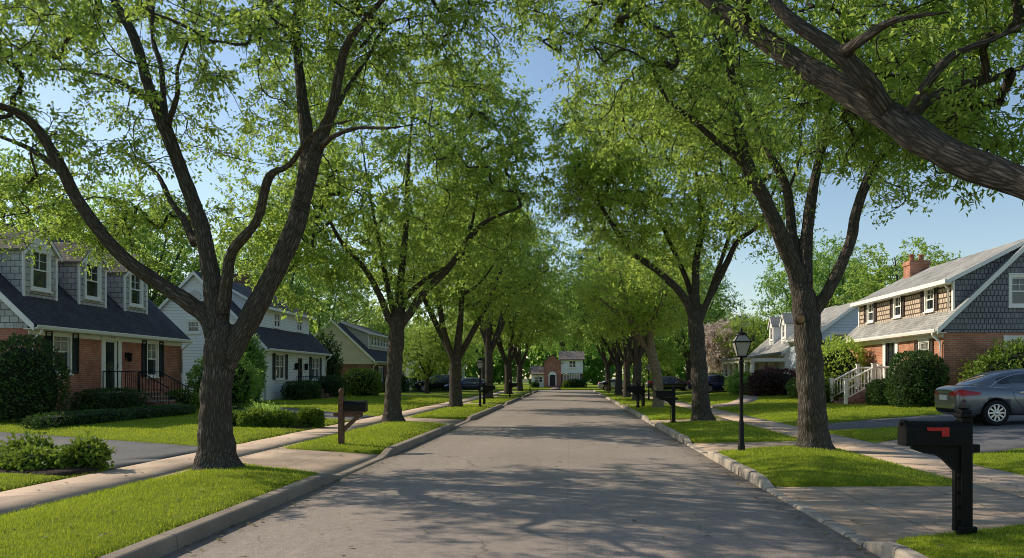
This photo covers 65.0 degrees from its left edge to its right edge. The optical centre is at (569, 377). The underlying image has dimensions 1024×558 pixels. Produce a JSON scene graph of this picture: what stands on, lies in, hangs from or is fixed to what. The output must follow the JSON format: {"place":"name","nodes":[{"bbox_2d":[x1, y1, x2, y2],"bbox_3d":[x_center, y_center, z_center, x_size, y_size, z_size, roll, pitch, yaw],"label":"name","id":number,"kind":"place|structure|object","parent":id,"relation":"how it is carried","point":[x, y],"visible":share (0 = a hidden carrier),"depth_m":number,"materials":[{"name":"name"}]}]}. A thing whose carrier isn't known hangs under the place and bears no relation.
{"place":"outdoors","nodes":[
{"label":"outdoors","id":0,"kind":"place"},
{"bbox_2d":[0,469,106,491],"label":"lawn","id":1,"kind":"structure","parent":0,"point":[8,486],"depth_m":11.55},
{"bbox_2d":[0,466,98,475],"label":"planting bed","id":2,"kind":"object","parent":1,"relation":"on","point":[72,470],"visible":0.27,"depth_m":12.28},
{"bbox_2d":[0,430,63,453],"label":"garden shrub","id":3,"kind":"object","parent":2,"relation":"on","point":[37,440],"visible":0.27,"depth_m":13.61,"materials":[{"name":"green plant"}]},
{"bbox_2d":[0,442,79,470],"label":"garden shrub","id":4,"kind":"object","parent":2,"relation":"on","point":[24,457],"visible":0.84,"depth_m":12.52,"materials":[{"name":"green plant"}]},
{"bbox_2d":[60,430,116,469],"bbox_3d":[-7.848,1.209,12.993,0.932,0.720,0.800,0,0,0],"label":"garden shrub","id":5,"kind":"object","parent":2,"relation":"on","point":[94,452],"visible":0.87,"depth_m":12.87,"materials":[{"name":"green plant"}]},
{"bbox_2d":[0,432,197,469],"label":"driveway","id":6,"kind":"structure","parent":0,"point":[129,453],"depth_m":16.66,"materials":[{"name":"asphalt"}]},
{"bbox_2d":[0,466,317,557],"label":"lawn","id":7,"kind":"structure","parent":0,"point":[125,542],"depth_m":8.68,"materials":[{"name":"plant"}]},
{"bbox_2d":[0,0,541,470],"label":"street tree","id":8,"kind":"object","parent":7,"relation":"on","point":[226,344],"visible":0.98,"depth_m":13.30,"materials":[{"name":"plant"}]},
{"bbox_2d":[0,407,348,445],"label":"lawn","id":9,"kind":"structure","parent":0,"point":[182,438],"depth_m":21.02,"materials":[{"name":"plant"}]},
{"bbox_2d":[0,332,72,422],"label":"yew bush","id":10,"kind":"object","parent":9,"relation":"on","point":[30,383],"visible":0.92,"depth_m":24.36,"materials":[{"name":"green plant"}]},
{"bbox_2d":[0,141,78,239],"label":"garden tree","id":11,"kind":"object","parent":9,"relation":"on","point":[2,163],"visible":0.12,"depth_m":40.76,"materials":[{"name":"green plant"}]},
{"bbox_2d":[20,407,133,429],"bbox_3d":[-14.605,1.226,23.985,1.068,0.560,4.866,0,0,0],"label":"border hedge","id":12,"kind":"object","parent":9,"relation":"on","point":[78,418],"visible":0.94,"depth_m":23.18,"materials":[{"name":"green plant"}]},
{"bbox_2d":[0,224,192,418],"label":"brick house","id":13,"kind":"structure","parent":9,"relation":"on","point":[105,327],"depth_m":30.65,"materials":[{"name":"red"}]},
{"bbox_2d":[53,332,73,374],"bbox_3d":[-17.992,-0.925,28.350,0.155,1.701,1.150,0,0,0],"label":"window","id":14,"kind":"structure","parent":13,"relation":"in","point":[62,343],"depth_m":28.62,"materials":[{"name":"white glass"}]},
{"bbox_2d":[105,340,117,391],"bbox_3d":[-18.011,-0.445,31.400,0.127,2.050,0.950,0,0,0],"label":"door","id":15,"kind":"structure","parent":13,"relation":"in","point":[110,346],"depth_m":31.53,"materials":[{"name":"white glass"}]},
{"bbox_2d":[146,340,159,377],"bbox_3d":[-17.992,-0.810,34.500,0.155,1.691,1.070,0,0,0],"label":"window","id":16,"kind":"structure","parent":13,"relation":"in","point":[152,349],"depth_m":34.66,"materials":[{"name":"white glass"}]},
{"bbox_2d":[69,387,147,413],"bbox_3d":[-17.003,0.922,29.566,1.406,1.152,3.798,0,0,0],"label":"hedge","id":17,"kind":"object","parent":9,"relation":"on","point":[116,399],"visible":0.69,"depth_m":28.77,"materials":[{"name":"green plant"}]},
{"bbox_2d":[115,403,197,419],"bbox_3d":[-14.599,1.221,28.369,1.065,0.564,4.867,0,0,0],"label":"border hedge","id":18,"kind":"object","parent":9,"relation":"on","point":[149,411],"visible":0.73,"depth_m":27.94,"materials":[{"name":"green plant"}]},
{"bbox_2d":[164,388,199,408],"bbox_3d":[-16.612,0.968,34.227,1.563,1.105,1.795,0,0,0],"label":"yew bush","id":19,"kind":"object","parent":9,"relation":"on","point":[193,400],"visible":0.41,"depth_m":33.91,"materials":[{"name":"green plant"}]},
{"bbox_2d":[184,352,263,408],"bbox_3d":[-16.142,0.066,37.604,3.416,3.057,3.954,0,0,0],"label":"rhododendron bush","id":20,"kind":"object","parent":9,"relation":"on","point":[245,386],"visible":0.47,"depth_m":37.10,"materials":[{"name":"green plant"}]},
{"bbox_2d":[233,426,313,428],"bbox_3d":[-9.263,1.470,24.108,3.334,0.144,2.246,0,0,0],"label":"planting bed","id":21,"kind":"object","parent":9,"relation":"on","point":[301,427],"visible":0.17,"depth_m":23.29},
{"bbox_2d":[236,407,272,426],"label":"boxwood shrub","id":22,"kind":"object","parent":21,"relation":"on","point":[254,417],"visible":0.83,"depth_m":23.09,"materials":[{"name":"green plant"}]},
{"bbox_2d":[265,409,299,426],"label":"boxwood shrub","id":23,"kind":"object","parent":21,"relation":"on","point":[284,418],"visible":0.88,"depth_m":23.25,"materials":[{"name":"green plant"}]},
{"bbox_2d":[297,406,325,427],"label":"boxwood shrub","id":24,"kind":"object","parent":21,"relation":"on","point":[314,416],"visible":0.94,"depth_m":23.87,"materials":[{"name":"green plant"}]},
{"bbox_2d":[0,390,515,514],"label":"sidewalk","id":25,"kind":"structure","parent":0,"point":[27,496],"depth_m":12.59,"materials":[{"name":"concrete"}]},
{"bbox_2d":[152,443,379,478],"bbox_3d":[-5.115,1.591,15.400,2.370,0.145,6.800,0,0,0],"label":"driveway apron","id":26,"kind":"object","parent":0,"point":[302,460],"visible":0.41,"depth_m":15.24,"materials":[{"name":"concrete"}]},
{"bbox_2d":[313,319,406,391],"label":"beige house","id":27,"kind":"structure","parent":0,"point":[363,346],"depth_m":73.07,"materials":[{"name":"brown wood"}]},
{"bbox_2d":[259,396,469,415],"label":"lawn","id":28,"kind":"structure","parent":0,"point":[375,414],"depth_m":42.80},
{"bbox_2d":[62,223,189,303],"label":"garden tree","id":29,"kind":"object","parent":28,"relation":"on","point":[163,276],"visible":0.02,"depth_m":55.58,"materials":[{"name":"plant"}]},
{"bbox_2d":[42,172,224,306],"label":"garden tree","id":30,"kind":"object","parent":28,"relation":"on","point":[194,265],"visible":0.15,"depth_m":51.23,"materials":[{"name":"green plant"}]},
{"bbox_2d":[158,270,333,400],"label":"white house","id":31,"kind":"structure","parent":28,"relation":"on","point":[294,347],"depth_m":49.82,"materials":[{"name":"grey"}]},
{"bbox_2d":[231,323,268,402],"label":"evergreen shrub","id":32,"kind":"object","parent":28,"relation":"on","point":[255,355],"visible":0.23,"depth_m":43.59,"materials":[{"name":"green plant"}]},
{"bbox_2d":[280,380,312,399],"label":"clipped hedge","id":33,"kind":"object","parent":28,"relation":"on","point":[296,390],"visible":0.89,"depth_m":48.53,"materials":[{"name":"green plant"}]},
{"bbox_2d":[316,330,343,378],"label":"evergreen shrub","id":34,"kind":"object","parent":28,"relation":"on","point":[333,367],"visible":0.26,"depth_m":62.30,"materials":[{"name":"green plant"}]},
{"bbox_2d":[317,374,347,396],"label":"yew bush","id":35,"kind":"object","parent":28,"relation":"on","point":[337,385],"visible":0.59,"depth_m":55.45,"materials":[{"name":"green plant"}]},
{"bbox_2d":[342,367,382,395],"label":"rounded bush","id":36,"kind":"object","parent":28,"relation":"on","point":[367,382],"visible":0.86,"depth_m":59.22,"materials":[{"name":"green plant"}]},
{"bbox_2d":[287,422,445,453],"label":"lawn","id":37,"kind":"structure","parent":0,"point":[363,450],"depth_m":18.18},
{"bbox_2d":[333,388,367,443],"bbox_3d":[-4.855,0.940,17.700,0.730,1.420,0.205,0,0,0],"label":"wooden mailbox","id":38,"kind":"object","parent":37,"relation":"on","point":[356,410],"visible":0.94,"depth_m":17.64,"materials":[{"name":"brown wood"}]},
{"bbox_2d":[185,16,560,421],"bbox_3d":[-6.540,-5.195,27.071,12.515,13.689,11.156,0,0,0],"label":"street tree","id":39,"kind":"object","parent":37,"relation":"on","point":[329,185],"visible":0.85,"depth_m":26.49,"materials":[{"name":"plant"}]},
{"bbox_2d":[349,392,482,395],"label":"lawn","id":40,"kind":"structure","parent":0,"point":[439,393],"depth_m":69.55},
{"bbox_2d":[183,217,350,343],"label":"garden tree","id":41,"kind":"object","parent":40,"relation":"on","point":[298,287],"visible":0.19,"depth_m":65.59,"materials":[{"name":"green plant"}]},
{"bbox_2d":[402,316,462,393],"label":"garden tree","id":42,"kind":"object","parent":40,"relation":"on","point":[427,359],"visible":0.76,"depth_m":69.17,"materials":[{"name":"plant"}]},
{"bbox_2d":[414,375,461,391],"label":"parked car","id":43,"kind":"object","parent":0,"point":[444,380],"visible":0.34,"depth_m":81.03,"materials":[{"name":"black paint"}]},
{"bbox_2d":[411,404,495,418],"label":"lawn","id":44,"kind":"structure","parent":0,"point":[447,417],"depth_m":31.53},
{"bbox_2d":[339,175,577,406],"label":"street tree","id":45,"kind":"object","parent":44,"relation":"on","point":[491,292],"visible":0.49,"depth_m":40.22,"materials":[{"name":"plant"}]},
{"bbox_2d":[409,390,503,391],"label":"lawn","id":46,"kind":"structure","parent":0,"point":[467,391],"depth_m":85.56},
{"bbox_2d":[278,249,382,334],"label":"garden tree","id":47,"kind":"object","parent":46,"relation":"on","point":[348,306],"visible":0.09,"depth_m":86.76,"materials":[{"name":"green plant"}]},
{"bbox_2d":[471,397,514,403],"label":"lawn","id":48,"kind":"structure","parent":0,"point":[489,402],"depth_m":49.37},
{"bbox_2d":[414,172,571,398],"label":"street tree","id":49,"kind":"object","parent":48,"relation":"on","point":[490,343],"visible":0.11,"depth_m":57.23,"materials":[{"name":"green plant"}]},
{"bbox_2d":[0,392,1023,557],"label":"lawn grass","id":50,"kind":"structure","parent":48,"relation":"on","point":[169,430],"depth_m":13.28,"materials":[{"name":"plant"}]},
{"bbox_2d":[497,393,526,396],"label":"lawn","id":51,"kind":"structure","parent":0,"point":[516,394],"depth_m":71.58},
{"bbox_2d":[443,259,573,393],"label":"street tree","id":52,"kind":"object","parent":51,"relation":"on","point":[527,323],"visible":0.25,"depth_m":72.00,"materials":[{"name":"plant"}]},
{"bbox_2d":[0,0,1023,378],"label":"sky","id":53,"kind":"structure","parent":0,"point":[1000,223],"materials":[{"name":"blue"}]},
{"bbox_2d":[160,391,880,557],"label":"road","id":54,"kind":"structure","parent":0,"point":[510,485],"depth_m":10.12,"materials":[{"name":"asphalt"}]},
{"bbox_2d":[98,390,537,557],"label":"kerb","id":55,"kind":"structure","parent":54,"relation":"on","point":[167,542],"depth_m":9.35,"materials":[{"name":"concrete"}]},
{"bbox_2d":[1,406,1021,557],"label":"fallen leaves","id":56,"kind":"object","parent":54,"relation":"on","point":[942,545],"visible":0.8,"depth_m":9.93,"materials":[{"name":"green plant"}]},
{"bbox_2d":[593,390,928,557],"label":"kerb","id":57,"kind":"structure","parent":54,"relation":"on","point":[885,549],"depth_m":10.84,"materials":[{"name":"concrete"}]},
{"bbox_2d":[512,390,534,392],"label":"lawn","id":58,"kind":"structure","parent":0,"point":[526,391],"depth_m":86.40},
{"bbox_2d":[463,284,572,390],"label":"street tree","id":59,"kind":"object","parent":58,"relation":"on","point":[519,363],"visible":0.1,"depth_m":87.68,"materials":[{"name":"plant"}]},
{"bbox_2d":[410,383,647,389],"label":"lawn","id":60,"kind":"structure","parent":0,"point":[526,386],"depth_m":110.08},
{"bbox_2d":[340,299,416,353],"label":"garden tree","id":61,"kind":"object","parent":60,"relation":"on","point":[384,329],"visible":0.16,"depth_m":122.10,"materials":[{"name":"plant"}]},
{"bbox_2d":[445,309,522,379],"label":"garden tree","id":62,"kind":"object","parent":60,"relation":"on","point":[481,348],"visible":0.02,"depth_m":129.64,"materials":[{"name":"green plant"}]},
{"bbox_2d":[312,319,685,384],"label":"distant wood","id":63,"kind":"object","parent":60,"relation":"on","point":[593,368],"visible":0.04,"depth_m":164.42,"materials":[{"name":"green plant"}]},
{"bbox_2d":[529,351,584,387],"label":"end house","id":64,"kind":"structure","parent":60,"relation":"on","point":[548,374],"depth_m":118.10,"materials":[{"name":"red brick"}]},
{"bbox_2d":[533,282,600,373],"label":"garden tree","id":65,"kind":"object","parent":60,"relation":"on","point":[563,345],"visible":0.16,"depth_m":136.35,"materials":[{"name":"green plant"}]},
{"bbox_2d":[495,379,647,382],"bbox_3d":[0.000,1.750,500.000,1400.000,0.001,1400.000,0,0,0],"label":"ground","id":66,"kind":"structure","parent":0,"point":[525,380],"depth_m":341.51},
{"bbox_2d":[414,320,481,374],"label":"garden tree","id":67,"kind":"object","parent":66,"relation":"on","point":[472,347],"visible":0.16,"depth_m":96.72,"materials":[{"name":"plant"}]},
{"bbox_2d":[689,0,1023,216],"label":"street tree","id":68,"kind":"object","parent":66,"relation":"on","point":[852,85],"visible":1,"depth_m":8.06,"materials":[{"name":"plant"}]},
{"bbox_2d":[596,390,622,393],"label":"lawn","id":69,"kind":"structure","parent":0,"point":[605,392],"depth_m":86.81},
{"bbox_2d":[553,306,638,390],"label":"street tree","id":70,"kind":"object","parent":69,"relation":"on","point":[608,364],"visible":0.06,"depth_m":89.68,"materials":[{"name":"green plant"}]},
{"bbox_2d":[604,393,631,396],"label":"lawn","id":71,"kind":"structure","parent":0,"point":[609,394],"depth_m":67.63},
{"bbox_2d":[552,280,677,394],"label":"street tree","id":72,"kind":"object","parent":71,"relation":"on","point":[618,363],"visible":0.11,"depth_m":69.75,"materials":[{"name":"plant"}]},
{"bbox_2d":[610,397,652,404],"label":"lawn","id":73,"kind":"structure","parent":0,"point":[623,403],"depth_m":47.84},
{"bbox_2d":[550,246,687,397],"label":"street tree","id":74,"kind":"object","parent":73,"relation":"on","point":[626,360],"visible":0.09,"depth_m":59.77,"materials":[{"name":"green plant"}]},
{"bbox_2d":[544,210,730,400],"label":"street tree","id":75,"kind":"object","parent":73,"relation":"on","point":[635,355],"visible":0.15,"depth_m":50.74,"materials":[{"name":"green plant"}]},
{"bbox_2d":[627,404,718,419],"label":"lawn","id":76,"kind":"structure","parent":0,"point":[665,417],"depth_m":31.37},
{"bbox_2d":[565,247,718,407],"bbox_3d":[3.566,-2.414,38.231,7.427,8.002,7.272,0,0,-17],"label":"street tree","id":77,"kind":"object","parent":76,"relation":"on","point":[627,306],"visible":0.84,"depth_m":37.55,"materials":[{"name":"green plant"}]},
{"bbox_2d":[645,391,726,394],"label":"lawn","id":78,"kind":"structure","parent":0,"point":[681,392],"depth_m":69.39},
{"bbox_2d":[689,316,752,373],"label":"blossom tree","id":79,"kind":"object","parent":78,"relation":"on","point":[713,356],"visible":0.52,"depth_m":73.89,"materials":[{"name":"plant"}]},
{"bbox_2d":[709,307,779,372],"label":"garden tree","id":80,"kind":"object","parent":78,"relation":"on","point":[758,335],"visible":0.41,"depth_m":72.79,"materials":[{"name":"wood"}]},
{"bbox_2d":[650,416,747,424],"bbox_3d":[4.370,1.595,28.700,2.760,0.152,5.800,0,0,0],"label":"driveway apron","id":81,"kind":"object","parent":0,"point":[663,421],"visible":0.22,"depth_m":29.16,"materials":[{"name":"concrete"}]},
{"bbox_2d":[655,384,677,422],"bbox_3d":[3.175,0.905,26.300,0.760,1.350,0.205,0,0,0],"label":"mailbox","id":82,"kind":"object","parent":81,"relation":"on","point":[669,397],"visible":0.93,"depth_m":26.25,"materials":[{"name":"black paint"}]},
{"bbox_2d":[661,421,796,442],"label":"lawn","id":83,"kind":"structure","parent":0,"point":[711,440],"depth_m":20.20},
{"bbox_2d":[532,34,832,420],"bbox_3d":[3.744,-4.827,27.312,10.264,13.056,9.893,0,0,0],"label":"street tree","id":84,"kind":"object","parent":83,"relation":"on","point":[587,190],"visible":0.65,"depth_m":26.35,"materials":[{"name":"green plant"}]},
{"bbox_2d":[692,435,857,453],"bbox_3d":[4.370,1.595,18.400,2.760,0.152,5.600,0,0,0],"label":"driveway apron","id":85,"kind":"object","parent":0,"point":[708,447],"visible":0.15,"depth_m":18.68,"materials":[{"name":"concrete"}]},
{"bbox_2d":[677,392,941,425],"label":"lawn","id":86,"kind":"structure","parent":0,"point":[830,410],"depth_m":30.16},
{"bbox_2d":[743,366,795,395],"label":"plum shrub","id":87,"kind":"object","parent":86,"relation":"on","point":[771,381],"visible":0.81,"depth_m":49.59,"materials":[{"name":"purple plant"}]},
{"bbox_2d":[719,305,836,390],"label":"porch house","id":88,"kind":"structure","parent":86,"relation":"on","point":[773,350],"depth_m":61.20,"materials":[{"name":"grey"}]},
{"bbox_2d":[782,300,858,373],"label":"pale house","id":89,"kind":"structure","parent":86,"relation":"on","point":[840,320],"depth_m":50.00,"materials":[{"name":"blue"}]},
{"bbox_2d":[821,334,870,396],"bbox_3d":[12.989,-0.399,38.578,3.184,3.488,3.398,0,0,0],"label":"rounded bush","id":90,"kind":"object","parent":86,"relation":"on","point":[839,358],"visible":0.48,"depth_m":37.80,"materials":[{"name":"green plant"}]},
{"bbox_2d":[864,378,897,405],"bbox_3d":[12.943,0.651,32.990,1.363,1.281,1.667,0,0,0],"label":"yew bush","id":91,"kind":"object","parent":86,"relation":"on","point":[876,393],"visible":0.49,"depth_m":32.64,"materials":[{"name":"green plant"}]},
{"bbox_2d":[829,236,961,304],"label":"garden tree","id":92,"kind":"object","parent":86,"relation":"on","point":[876,282],"visible":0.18,"depth_m":55.12,"materials":[{"name":"plant"}]},
{"bbox_2d":[882,349,950,407],"bbox_3d":[13.448,0.077,31.015,2.340,2.378,2.510,0,0,0],"label":"round yew","id":93,"kind":"object","parent":86,"relation":"on","point":[917,376],"visible":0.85,"depth_m":30.31,"materials":[{"name":"green plant"}]},
{"bbox_2d":[829,239,1023,403],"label":"brick shingle house","id":94,"kind":"structure","parent":86,"relation":"on","point":[952,313],"depth_m":31.33,"materials":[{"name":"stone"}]},
{"bbox_2d":[1008,273,1023,307],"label":"window","id":95,"kind":"structure","parent":94,"relation":"in","point":[1015,280],"depth_m":30.58,"materials":[{"name":"white glass"}]},
{"bbox_2d":[954,335,1023,381],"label":"azalea bush","id":96,"kind":"object","parent":86,"relation":"on","point":[1014,359],"visible":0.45,"depth_m":28.93,"materials":[{"name":"green plant"}]},
{"bbox_2d":[622,390,1023,496],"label":"sidewalk","id":97,"kind":"structure","parent":0,"point":[1000,480],"depth_m":15.27,"materials":[{"name":"concrete"}]},
{"bbox_2d":[718,447,951,486],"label":"lawn","id":98,"kind":"structure","parent":0,"point":[784,482],"depth_m":12.16,"materials":[{"name":"plant"}]},
{"bbox_2d":[731,328,751,450],"bbox_3d":[3.500,0.265,16.300,0.354,2.550,0.354,0,0,0],"label":"lamp post","id":99,"kind":"object","parent":98,"relation":"on","point":[741,341],"visible":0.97,"depth_m":16.25,"materials":[{"name":"metal"}]},
{"bbox_2d":[495,0,1023,449],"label":"street tree","id":100,"kind":"object","parent":98,"relation":"on","point":[795,252],"visible":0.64,"depth_m":16.06,"materials":[{"name":"plant"}]},
{"bbox_2d":[830,427,897,442],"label":"lawn","id":101,"kind":"structure","parent":0,"point":[876,438],"depth_m":20.21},
{"bbox_2d":[774,469,1023,542],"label":"driveway apron","id":102,"kind":"object","parent":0,"point":[886,513],"visible":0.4,"depth_m":9.67,"materials":[{"name":"concrete"}]},
{"bbox_2d":[828,414,1023,455],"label":"driveway","id":103,"kind":"structure","parent":0,"point":[1008,434],"depth_m":20.11,"materials":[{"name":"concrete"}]},
{"bbox_2d":[934,368,1023,425],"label":"parked car","id":104,"kind":"object","parent":103,"relation":"on","point":[996,397],"visible":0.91,"depth_m":21.19,"materials":[{"name":"grey paint"}]},
{"bbox_2d":[897,525,1023,557],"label":"lawn","id":105,"kind":"structure","parent":0,"point":[960,546],"depth_m":7.07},
{"bbox_2d":[898,399,979,535],"bbox_3d":[3.545,0.885,7.675,0.760,1.350,0.214,0,0,0],"label":"mailbox","id":106,"kind":"object","parent":105,"relation":"on","point":[951,445],"visible":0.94,"depth_m":7.62,"materials":[{"name":"black paint"}]},
{"bbox_2d":[898,419,909,445],"bbox_3d":[3.197,0.527,7.680,0.063,0.250,0.205,0,0,0],"label":"door","id":107,"kind":"structure","parent":106,"relation":"in","point":[903,425],"depth_m":7.64,"materials":[{"name":"black paint"}]},
{"bbox_2d":[973,449,1023,474],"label":"lawn","id":108,"kind":"structure","parent":0,"point":[996,466],"depth_m":13.77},
{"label":"driveway","id":109,"kind":"structure","parent":0,"visible":0},
{"bbox_2d":[687,375,728,392],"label":"parked car","id":110,"kind":"object","parent":109,"relation":"on","point":[715,382],"visible":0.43,"depth_m":65.17,"materials":[{"name":"blue paint"}]},
{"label":"lawn","id":111,"kind":"structure","parent":0,"visible":0},
{"bbox_2d":[620,330,688,378],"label":"garden tree","id":112,"kind":"object","parent":111,"relation":"on","point":[662,360],"visible":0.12,"depth_m":94.55,"materials":[{"name":"plant"}]},
{"bbox_2d":[654,264,746,380],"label":"garden tree","id":113,"kind":"object","parent":111,"relation":"on","point":[684,346],"visible":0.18,"depth_m":83.09,"materials":[{"name":"green plant"}]},
{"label":"driveway","id":114,"kind":"structure","parent":0,"visible":0},
{"bbox_2d":[646,376,690,390],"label":"parked car","id":115,"kind":"object","parent":114,"relation":"on","point":[670,381],"visible":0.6,"depth_m":76.98,"materials":[{"name":"black paint"}]},
{"bbox_2d":[749,231,868,328],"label":"garden tree","id":116,"kind":"object","parent":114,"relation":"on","point":[773,289],"visible":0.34,"depth_m":76.88,"materials":[{"name":"green plant"}]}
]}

